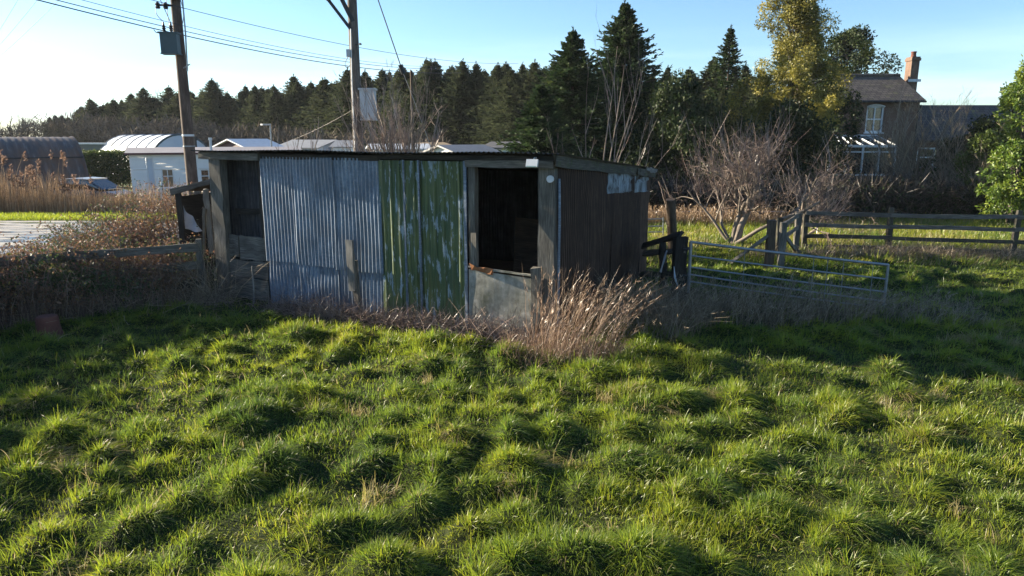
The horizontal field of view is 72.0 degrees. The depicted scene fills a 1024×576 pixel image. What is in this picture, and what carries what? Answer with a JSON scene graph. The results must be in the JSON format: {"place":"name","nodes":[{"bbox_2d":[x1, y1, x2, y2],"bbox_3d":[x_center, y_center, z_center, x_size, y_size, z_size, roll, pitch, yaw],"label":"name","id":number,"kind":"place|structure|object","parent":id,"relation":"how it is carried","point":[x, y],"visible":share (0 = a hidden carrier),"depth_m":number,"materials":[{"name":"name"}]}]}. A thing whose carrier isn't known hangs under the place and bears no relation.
{"place":"outdoors","nodes":[
{"label":"outdoors","id":0,"kind":"place"},
{"bbox_2d":[0,210,176,220],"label":"verge grass","id":1,"kind":"structure","parent":0,"point":[38,216],"depth_m":26.86,"materials":[{"name":"plant"}]},
{"bbox_2d":[0,220,179,254],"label":"track","id":2,"kind":"structure","parent":0,"point":[12,229],"depth_m":23.07,"materials":[{"name":"gravel"}]},
{"bbox_2d":[0,151,1023,575],"bbox_3d":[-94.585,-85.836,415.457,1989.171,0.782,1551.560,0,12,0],"label":"ground","id":3,"kind":"structure","parent":0,"point":[40,487],"depth_m":6.79,"materials":[{"name":"plant"}]},
{"bbox_2d":[0,136,88,198],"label":"rusty hut","id":4,"kind":"object","parent":3,"relation":"on","point":[15,148],"visible":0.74,"depth_m":41.72,"materials":[{"name":"metal"}]},
{"bbox_2d":[35,314,63,336],"bbox_3d":[-7.123,0.603,10.817,0.410,0.365,0.410,0,12,0],"label":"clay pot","id":5,"kind":"object","parent":3,"relation":"on","point":[43,322],"visible":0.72,"depth_m":10.70,"materials":[{"name":"ceramic"}]},
{"bbox_2d":[70,98,104,142],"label":"conifer","id":6,"kind":"object","parent":3,"relation":"on","point":[91,107],"visible":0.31,"depth_m":90.38,"materials":[{"name":"green plant"}]},
{"bbox_2d":[79,143,106,150],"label":"flat roofed shed","id":7,"kind":"structure","parent":3,"relation":"on","point":[92,146],"depth_m":72.18,"materials":[{"name":"grey paint"}]},
{"bbox_2d":[51,177,137,202],"bbox_3d":[-21.782,-5.019,36.765,4.200,1.485,1.820,3,12,14],"label":"parked car","id":8,"kind":"object","parent":3,"relation":"on","point":[102,183],"visible":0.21,"depth_m":36.12,"materials":[{"name":"paint"}]},
{"bbox_2d":[0,239,208,308],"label":"plank fence","id":9,"kind":"object","parent":3,"relation":"on","point":[185,248],"visible":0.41,"depth_m":12.48,"materials":[{"name":"grey wood"}]},
{"bbox_2d":[0,149,209,213],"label":"reeds","id":10,"kind":"object","parent":3,"relation":"on","point":[25,203],"visible":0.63,"depth_m":30.82,"materials":[{"name":"plant"}]},
{"bbox_2d":[82,149,131,187],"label":"clipped hedge","id":11,"kind":"object","parent":3,"relation":"on","point":[106,162],"visible":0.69,"depth_m":50.12,"materials":[{"name":"green plant"}]},
{"bbox_2d":[89,98,125,142],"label":"conifer","id":12,"kind":"object","parent":3,"relation":"on","point":[112,108],"visible":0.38,"depth_m":89.33,"materials":[{"name":"green plant"}]},
{"bbox_2d":[2,176,213,265],"bbox_3d":[-8.007,-1.574,16.508,6.349,2.358,5.051,-7,14,-28],"label":"bramble bush","id":13,"kind":"object","parent":3,"relation":"on","point":[150,226],"visible":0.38,"depth_m":15.51,"materials":[{"name":"brown plant"}]},
{"bbox_2d":[0,226,223,329],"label":"bramble bush","id":14,"kind":"object","parent":3,"relation":"on","point":[44,274],"visible":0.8,"depth_m":11.86,"materials":[{"name":"brown plant"}]},
{"bbox_2d":[202,189,214,253],"bbox_3d":[-6.043,-1.307,13.937,0.226,1.307,0.174,0,12,0],"label":"broken post","id":15,"kind":"object","parent":14,"relation":"in","point":[206,218],"visible":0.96,"depth_m":13.92,"materials":[{"name":"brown wood"}]},
{"bbox_2d":[102,94,137,142],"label":"conifer","id":16,"kind":"object","parent":3,"relation":"on","point":[128,99],"visible":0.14,"depth_m":89.42,"materials":[{"name":"green plant"}]},
{"bbox_2d":[0,232,269,332],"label":"dry stems","id":17,"kind":"object","parent":3,"relation":"on","point":[220,295],"visible":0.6,"depth_m":12.60,"materials":[{"name":"plant"}]},
{"bbox_2d":[118,87,155,132],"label":"conifer","id":18,"kind":"object","parent":3,"relation":"on","point":[142,99],"visible":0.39,"depth_m":85.05,"materials":[{"name":"green plant"}]},
{"bbox_2d":[97,133,207,176],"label":"polytunnel","id":19,"kind":"structure","parent":3,"relation":"on","point":[123,142],"depth_m":64.81,"materials":[{"name":"plastic"}]},
{"bbox_2d":[133,96,171,131],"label":"conifer","id":20,"kind":"object","parent":3,"relation":"on","point":[152,99],"visible":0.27,"depth_m":84.85,"materials":[{"name":"green plant"}]},
{"bbox_2d":[129,85,177,133],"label":"conifer","id":21,"kind":"object","parent":3,"relation":"on","point":[168,93],"visible":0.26,"depth_m":85.20,"materials":[{"name":"green plant"}]},
{"bbox_2d":[146,93,180,133],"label":"conifer","id":22,"kind":"object","parent":3,"relation":"on","point":[176,107],"visible":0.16,"depth_m":82.58,"materials":[{"name":"green plant"}]},
{"bbox_2d":[154,0,197,194],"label":"utility pole","id":23,"kind":"object","parent":3,"relation":"on","point":[172,42],"visible":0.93,"depth_m":20.98,"materials":[{"name":"brown wood"}]},
{"bbox_2d":[37,0,460,72],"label":"overhead wire","id":24,"kind":"object","parent":23,"relation":"attached to","point":[203,39],"visible":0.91,"depth_m":22.85,"materials":[{"name":"metal"}]},
{"bbox_2d":[57,0,463,68],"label":"overhead wire","id":25,"kind":"object","parent":23,"relation":"attached to","point":[222,39],"visible":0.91,"depth_m":23.04,"materials":[{"name":"metal"}]},
{"bbox_2d":[83,0,463,66],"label":"overhead wire","id":26,"kind":"object","parent":23,"relation":"attached to","point":[242,39],"visible":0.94,"depth_m":22.85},
{"bbox_2d":[153,0,516,63],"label":"overhead wire","id":27,"kind":"object","parent":23,"relation":"attached to","point":[323,40],"visible":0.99,"depth_m":24.13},
{"bbox_2d":[169,179,216,274],"bbox_3d":[-6.420,-1.403,15.908,1.001,2.286,2.989,3,13,15],"label":"lean to shelter","id":28,"kind":"object","parent":3,"relation":"on","point":[193,205],"visible":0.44,"depth_m":14.85,"materials":[{"name":"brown wood"}]},
{"bbox_2d":[183,206,201,231],"bbox_3d":[-6.700,-1.468,14.657,0.443,0.606,0.087,-2,12,-8],"label":"plastic sheet","id":29,"kind":"object","parent":28,"relation":"hanging from","point":[190,222],"visible":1,"depth_m":14.69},
{"bbox_2d":[176,77,247,145],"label":"conifer","id":30,"kind":"object","parent":3,"relation":"on","point":[212,88],"visible":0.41,"depth_m":78.75,"materials":[{"name":"green plant"}]},
{"bbox_2d":[123,138,301,203],"bbox_3d":[-16.573,-6.693,39.762,9.004,3.518,3.830,-5,13,-24],"label":"static caravan","id":31,"kind":"object","parent":3,"relation":"on","point":[152,163],"visible":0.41,"depth_m":37.24,"materials":[{"name":"white paint"}]},
{"bbox_2d":[146,157,156,201],"bbox_3d":[-18.960,-5.697,37.052,0.344,2.306,0.198,0,12,0],"label":"door","id":32,"kind":"structure","parent":31,"relation":"in","point":[149,160],"depth_m":37.00,"materials":[{"name":"white paint"}]},
{"bbox_2d":[161,169,174,188],"bbox_3d":[-18.252,-5.786,37.390,0.706,1.060,0.388,-5,13,-21],"label":"window","id":33,"kind":"structure","parent":31,"relation":"in","point":[168,173],"depth_m":37.37,"materials":[{"name":"white paint"}]},
{"bbox_2d":[202,90,238,142],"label":"conifer","id":34,"kind":"object","parent":3,"relation":"on","point":[223,105],"visible":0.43,"depth_m":78.59,"materials":[{"name":"green plant"}]},
{"bbox_2d":[0,108,451,151],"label":"scrub","id":35,"kind":"object","parent":3,"relation":"on","point":[162,127],"visible":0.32,"depth_m":73.38,"materials":[{"name":"plant"}]},
{"bbox_2d":[222,84,254,136],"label":"conifer","id":36,"kind":"object","parent":3,"relation":"on","point":[243,96],"visible":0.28,"depth_m":78.16,"materials":[{"name":"green plant"}]},
{"bbox_2d":[212,139,284,146],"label":"static caravan","id":37,"kind":"object","parent":3,"relation":"on","point":[245,143],"visible":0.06,"depth_m":46.48,"materials":[{"name":"white metal"}]},
{"bbox_2d":[231,85,273,138],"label":"conifer","id":38,"kind":"object","parent":3,"relation":"on","point":[255,98],"visible":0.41,"depth_m":75.12,"materials":[{"name":"green plant"}]},
{"bbox_2d":[248,84,295,138],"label":"conifer","id":39,"kind":"object","parent":3,"relation":"on","point":[273,99],"visible":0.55,"depth_m":73.74,"materials":[{"name":"green plant"}]},
{"bbox_2d":[244,74,306,137],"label":"conifer","id":40,"kind":"object","parent":3,"relation":"on","point":[293,79],"visible":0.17,"depth_m":75.49,"materials":[{"name":"green plant"}]},
{"bbox_2d":[265,82,313,138],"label":"conifer","id":41,"kind":"object","parent":3,"relation":"on","point":[296,97],"visible":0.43,"depth_m":73.33,"materials":[{"name":"green plant"}]},
{"bbox_2d":[288,82,316,138],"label":"conifer","id":42,"kind":"object","parent":3,"relation":"on","point":[310,86],"visible":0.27,"depth_m":73.69,"materials":[{"name":"green plant"}]},
{"bbox_2d":[277,77,336,139],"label":"conifer","id":43,"kind":"object","parent":3,"relation":"on","point":[318,96],"visible":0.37,"depth_m":70.21,"materials":[{"name":"green plant"}]},
{"bbox_2d":[280,140,335,150],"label":"static caravan","id":44,"kind":"object","parent":3,"relation":"on","point":[320,144],"visible":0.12,"depth_m":50.72,"materials":[{"name":"metal"}]},
{"bbox_2d":[276,118,342,150],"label":"bare shrub","id":45,"kind":"object","parent":3,"relation":"on","point":[310,139],"visible":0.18,"depth_m":20.29,"materials":[{"name":"brown plant"}]},
{"bbox_2d":[289,67,383,139],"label":"conifer","id":46,"kind":"object","parent":3,"relation":"on","point":[341,91],"visible":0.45,"depth_m":67.00,"materials":[{"name":"green plant"}]},
{"bbox_2d":[328,140,366,150],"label":"static caravan","id":47,"kind":"object","parent":3,"relation":"on","point":[334,145],"visible":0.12,"depth_m":49.22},
{"bbox_2d":[326,0,377,151],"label":"utility pole","id":48,"kind":"object","parent":3,"relation":"on","point":[351,24],"visible":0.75,"depth_m":21.24,"materials":[{"name":"grey wood"}]},
{"bbox_2d":[378,0,431,149],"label":"guy wire","id":49,"kind":"object","parent":48,"relation":"attached to","point":[401,68],"visible":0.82,"depth_m":21.80,"materials":[{"name":"metal"}]},
{"bbox_2d":[345,240,360,312],"bbox_3d":[-2.711,-0.128,12.048,0.212,1.411,0.115,4,13,20],"label":"plank post","id":50,"kind":"object","parent":3,"relation":"on","point":[353,275],"visible":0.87,"depth_m":11.98,"materials":[{"name":"grey wood"}]},
{"bbox_2d":[327,69,383,137],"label":"conifer","id":51,"kind":"object","parent":3,"relation":"on","point":[365,75],"visible":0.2,"depth_m":66.58,"materials":[{"name":"green plant"}]},
{"bbox_2d":[370,68,390,110],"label":"conifer","id":52,"kind":"object","parent":3,"relation":"on","point":[381,78],"visible":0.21,"depth_m":72.08,"materials":[{"name":"green plant"}]},
{"bbox_2d":[363,69,399,139],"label":"conifer","id":53,"kind":"object","parent":3,"relation":"on","point":[388,94],"visible":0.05,"depth_m":63.99,"materials":[{"name":"green plant"}]},
{"bbox_2d":[333,58,448,151],"bbox_3d":[-3.372,-4.014,20.393,3.308,5.430,3.823,0,12,0],"label":"bare shrub","id":54,"kind":"object","parent":3,"relation":"on","point":[406,142],"visible":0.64,"depth_m":19.90,"materials":[{"name":"brown plant"}]},
{"bbox_2d":[366,67,431,141],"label":"conifer","id":55,"kind":"object","parent":3,"relation":"on","point":[400,78],"visible":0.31,"depth_m":62.52,"materials":[{"name":"green plant"}]},
{"bbox_2d":[239,285,573,347],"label":"plant litter","id":56,"kind":"object","parent":3,"relation":"on","point":[392,319],"visible":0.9,"depth_m":11.39,"materials":[{"name":"plant"}]},
{"bbox_2d":[410,70,414,151],"bbox_3d":[-4.257,-6.276,30.359,0.139,5.945,0.139,-5,13,-22],"label":"thin pole","id":57,"kind":"object","parent":3,"relation":"on","point":[411,84],"visible":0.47,"depth_m":29.95,"materials":[{"name":"brown wood"}]},
{"bbox_2d":[366,59,464,143],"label":"conifer","id":58,"kind":"object","parent":3,"relation":"on","point":[434,78],"visible":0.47,"depth_m":60.30,"materials":[{"name":"green plant"}]},
{"bbox_2d":[190,150,657,336],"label":"livestock shed","id":59,"kind":"structure","parent":3,"relation":"on","point":[440,228],"depth_m":12.01,"materials":[{"name":"metal"}]},
{"bbox_2d":[468,263,541,336],"bbox_3d":[-0.128,0.191,10.964,1.261,1.149,0.150,5,13,23],"label":"half door","id":60,"kind":"structure","parent":59,"relation":"in","point":[502,293],"depth_m":10.97,"materials":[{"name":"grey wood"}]},
{"bbox_2d":[393,58,462,144],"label":"conifer","id":61,"kind":"object","parent":3,"relation":"on","point":[438,66],"visible":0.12,"depth_m":60.85,"materials":[{"name":"green plant"}]},
{"bbox_2d":[417,58,491,144],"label":"conifer","id":62,"kind":"object","parent":3,"relation":"on","point":[457,78],"visible":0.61,"depth_m":58.71,"materials":[{"name":"green plant"}]},
{"bbox_2d":[422,144,499,151],"bbox_3d":[-2.534,-5.625,35.596,2.858,3.178,3.600,-10,16,-38],"label":"static caravan","id":63,"kind":"object","parent":3,"relation":"on","point":[463,148],"visible":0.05,"depth_m":34.70,"materials":[{"name":"white paint"}]},
{"bbox_2d":[441,64,493,144],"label":"conifer","id":64,"kind":"object","parent":3,"relation":"on","point":[476,75],"visible":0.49,"depth_m":58.80,"materials":[{"name":"green plant"}]},
{"bbox_2d":[415,302,528,347],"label":"pale sticks","id":65,"kind":"object","parent":3,"relation":"on","point":[507,325],"visible":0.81,"depth_m":10.43,"materials":[{"name":"plant"}]},
{"bbox_2d":[444,61,504,144],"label":"conifer","id":66,"kind":"object","parent":3,"relation":"on","point":[496,74],"visible":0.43,"depth_m":57.16,"materials":[{"name":"green plant"}]},
{"bbox_2d":[454,67,529,144],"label":"conifer","id":67,"kind":"object","parent":3,"relation":"on","point":[508,83],"visible":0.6,"depth_m":52.28,"materials":[{"name":"green plant"}]},
{"bbox_2d":[468,59,546,144],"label":"conifer","id":68,"kind":"object","parent":3,"relation":"on","point":[530,76],"visible":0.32,"depth_m":51.65,"materials":[{"name":"green plant"}]},
{"bbox_2d":[495,80,589,157],"bbox_3d":[1.352,-5.196,28.476,5.552,6.228,5.747,-4,13,-19],"label":"fir tree","id":69,"kind":"object","parent":3,"relation":"on","point":[539,108],"visible":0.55,"depth_m":27.86,"materials":[{"name":"green plant"}]},
{"bbox_2d":[491,328,643,368],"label":"tall dead grass","id":70,"kind":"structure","parent":3,"relation":"on","point":[555,350],"depth_m":9.59,"materials":[{"name":"plant"}]},
{"bbox_2d":[502,25,643,163],"bbox_3d":[2.454,-7.026,32.063,9.116,9.408,8.001,3,12,13],"label":"fir tree","id":71,"kind":"object","parent":3,"relation":"on","point":[571,88],"visible":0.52,"depth_m":31.23,"materials":[{"name":"green plant"}]},
{"bbox_2d":[520,258,678,361],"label":"tall dead grass","id":72,"kind":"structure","parent":3,"relation":"on","point":[574,331],"depth_m":9.61,"materials":[{"name":"plant"}]},
{"bbox_2d":[546,9,683,166],"bbox_3d":[2.831,-4.321,19.132,3.984,6.553,1.702,0,12,0],"label":"bare tree","id":73,"kind":"object","parent":3,"relation":"on","point":[607,89],"visible":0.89,"depth_m":19.23,"materials":[{"name":"brown plant"}]},
{"bbox_2d":[575,0,704,189],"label":"fir tree","id":74,"kind":"object","parent":3,"relation":"on","point":[623,29],"visible":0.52,"depth_m":32.81,"materials":[{"name":"green plant"}]},
{"bbox_2d":[639,231,688,301],"bbox_3d":[2.953,-0.462,13.934,0.346,1.512,1.862,-3,13,-15],"label":"hanging post fence","id":75,"kind":"object","parent":3,"relation":"on","point":[677,251],"visible":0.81,"depth_m":13.34,"materials":[{"name":"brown wood"}]},
{"bbox_2d":[666,198,676,257],"bbox_3d":[3.927,-1.327,17.314,0.250,1.796,0.698,7,14,31],"label":"round post","id":76,"kind":"object","parent":3,"relation":"on","point":[671,216],"visible":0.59,"depth_m":17.05,"materials":[{"name":"brown wood"}]},
{"bbox_2d":[615,68,765,193],"bbox_3d":[7.560,-6.280,30.636,7.102,6.261,6.750,0,12,0],"label":"ivy bush","id":77,"kind":"object","parent":3,"relation":"on","point":[684,99],"visible":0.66,"depth_m":29.36,"materials":[{"name":"green plant"}]},
{"bbox_2d":[694,56,745,159],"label":"conifer","id":78,"kind":"object","parent":3,"relation":"on","point":[705,73],"visible":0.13,"depth_m":47.44,"materials":[{"name":"green plant"}]},
{"bbox_2d":[648,204,792,226],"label":"dock stems","id":79,"kind":"object","parent":3,"relation":"on","point":[751,217],"visible":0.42,"depth_m":24.33,"materials":[{"name":"plant"}]},
{"bbox_2d":[695,86,745,180],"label":"conifer","id":80,"kind":"object","parent":3,"relation":"on","point":[723,91],"visible":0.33,"depth_m":40.70,"materials":[{"name":"green plant"}]},
{"bbox_2d":[697,24,748,173],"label":"fir tree","id":81,"kind":"object","parent":3,"relation":"on","point":[727,67],"visible":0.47,"depth_m":45.73,"materials":[{"name":"green plant"}]},
{"bbox_2d":[710,62,760,159],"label":"conifer","id":82,"kind":"object","parent":3,"relation":"on","point":[745,71],"visible":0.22,"depth_m":45.05,"materials":[{"name":"green plant"}]},
{"bbox_2d":[701,70,775,183],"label":"conifer","id":83,"kind":"object","parent":3,"relation":"on","point":[754,96],"visible":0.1,"depth_m":43.34,"materials":[{"name":"green plant"}]},
{"bbox_2d":[567,261,915,342],"bbox_3d":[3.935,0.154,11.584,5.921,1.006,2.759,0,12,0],"label":"withered grass","id":84,"kind":"structure","parent":3,"relation":"on","point":[742,309],"depth_m":11.49,"materials":[{"name":"plant"}]},
{"bbox_2d":[727,213,801,269],"bbox_3d":[6.619,-1.131,17.337,2.921,1.364,1.202,-11,16,-42],"label":"fence corner","id":85,"kind":"object","parent":3,"relation":"on","point":[779,234],"visible":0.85,"depth_m":16.27,"materials":[{"name":"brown wood"}]},
{"bbox_2d":[658,104,872,256],"bbox_3d":[6.826,-2.883,19.484,5.995,4.818,3.973,5,13,24],"label":"apple tree","id":86,"kind":"object","parent":3,"relation":"on","point":[751,192],"visible":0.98,"depth_m":19.60,"materials":[{"name":"brown plant"}]},
{"bbox_2d":[682,241,889,305],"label":"field gate","id":87,"kind":"structure","parent":3,"relation":"on","point":[782,253],"depth_m":12.67,"materials":[{"name":"metal"}]},
{"bbox_2d":[730,96,849,189],"bbox_3d":[11.385,-5.519,29.514,5.268,4.840,4.975,12,17,44],"label":"ivy bush","id":88,"kind":"object","parent":3,"relation":"on","point":[814,135],"visible":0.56,"depth_m":28.63,"materials":[{"name":"green plant"}]},
{"bbox_2d":[723,0,875,157],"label":"evergreen tree","id":89,"kind":"object","parent":3,"relation":"on","point":[803,19],"visible":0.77,"depth_m":30.88,"materials":[{"name":"green plant"}]},
{"bbox_2d":[754,143,885,243],"bbox_3d":[9.395,-2.047,21.485,5.607,4.978,3.667,-10,16,-40],"label":"bare shrub","id":90,"kind":"object","parent":3,"relation":"on","point":[824,209],"visible":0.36,"depth_m":20.54,"materials":[{"name":"brown plant"}]},
{"bbox_2d":[649,162,1007,220],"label":"undergrowth","id":91,"kind":"object","parent":3,"relation":"on","point":[914,195],"visible":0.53,"depth_m":25.89,"materials":[{"name":"brown plant"}]},
{"bbox_2d":[798,72,864,193],"bbox_3d":[15.789,-7.593,35.425,3.347,6.398,3.864,-4,13,-16],"label":"evergreen tree","id":92,"kind":"object","parent":3,"relation":"on","point":[843,109],"visible":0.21,"depth_m":34.46,"materials":[{"name":"green plant"}]},
{"bbox_2d":[646,204,1023,266],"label":"pasture grass","id":93,"kind":"structure","parent":3,"relation":"on","point":[752,226],"depth_m":20.66,"materials":[{"name":"plant"}]},
{"bbox_2d":[797,23,903,73],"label":"evergreen tree","id":94,"kind":"object","parent":3,"relation":"on","point":[849,40],"visible":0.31,"depth_m":42.95,"materials":[{"name":"green plant"}]},
{"bbox_2d":[738,236,1023,261],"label":"withered grass","id":95,"kind":"structure","parent":3,"relation":"on","point":[902,250],"depth_m":17.65,"materials":[{"name":"plant"}]},
{"bbox_2d":[836,138,938,183],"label":"bare bush","id":96,"kind":"object","parent":3,"relation":"on","point":[881,157],"visible":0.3,"depth_m":31.49,"materials":[{"name":"brown plant"}]},
{"bbox_2d":[843,60,977,202],"bbox_3d":[16.877,-6.338,29.277,5.775,6.255,4.119,0,12,0],"label":"bare bush","id":97,"kind":"object","parent":3,"relation":"on","point":[901,149],"visible":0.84,"depth_m":29.53,"materials":[{"name":"brown plant"}]},
{"bbox_2d":[801,208,1023,254],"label":"post and rail fence","id":98,"kind":"object","parent":3,"relation":"on","point":[1015,230],"visible":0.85,"depth_m":18.26,"materials":[{"name":"brown wood"}]},
{"bbox_2d":[854,281,1002,327],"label":"withered grass","id":99,"kind":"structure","parent":3,"relation":"on","point":[920,309],"depth_m":11.85,"materials":[{"name":"plant"}]},
{"bbox_2d":[862,89,999,188],"bbox_3d":[17.475,-5.676,28.769,6.091,5.175,3.960,-5,13,-22],"label":"bare bush","id":100,"kind":"object","parent":3,"relation":"on","point":[947,149],"visible":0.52,"depth_m":28.85,"materials":[{"name":"brown plant"}]},
{"bbox_2d":[910,113,1013,184],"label":"ivy bush","id":101,"kind":"object","parent":3,"relation":"on","point":[984,123],"visible":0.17,"depth_m":28.76,"materials":[{"name":"green plant"}]},
{"bbox_2d":[921,120,1015,203],"bbox_3d":[17.573,-4.490,26.555,3.381,3.784,2.982,0,12,0],"label":"bare bush","id":102,"kind":"object","parent":3,"relation":"on","point":[956,172],"visible":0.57,"depth_m":26.71,"materials":[{"name":"brown plant"}]},
{"bbox_2d":[945,128,1021,214],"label":"laurel bush","id":103,"kind":"object","parent":3,"relation":"on","point":[990,137],"visible":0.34,"depth_m":26.38,"materials":[{"name":"green plant"}]},
{"bbox_2d":[967,54,1023,173],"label":"laurel bush","id":104,"kind":"object","parent":3,"relation":"on","point":[1012,96],"visible":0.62,"depth_m":26.88,"materials":[{"name":"green plant"}]},
{"bbox_2d":[975,138,1023,226],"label":"laurel bush","id":105,"kind":"object","parent":3,"relation":"on","point":[1008,193],"visible":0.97,"depth_m":23.76,"materials":[{"name":"green plant"}]},
{"bbox_2d":[0,0,1023,136],"label":"sky","id":106,"kind":"structure","parent":0,"point":[70,57],"materials":[{"name":"blue"}]},
{"bbox_2d":[790,51,1021,193],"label":"brick house","id":107,"kind":"structure","parent":0,"point":[880,90],"depth_m":38.27,"materials":[{"name":"brick"}]},
{"bbox_2d":[863,104,884,133],"bbox_3d":[19.535,-9.113,37.938,1.058,1.554,0.210,0,12,0],"label":"window","id":108,"kind":"structure","parent":107,"relation":"in","point":[877,110],"depth_m":37.99,"materials":[{"name":"white paint"}]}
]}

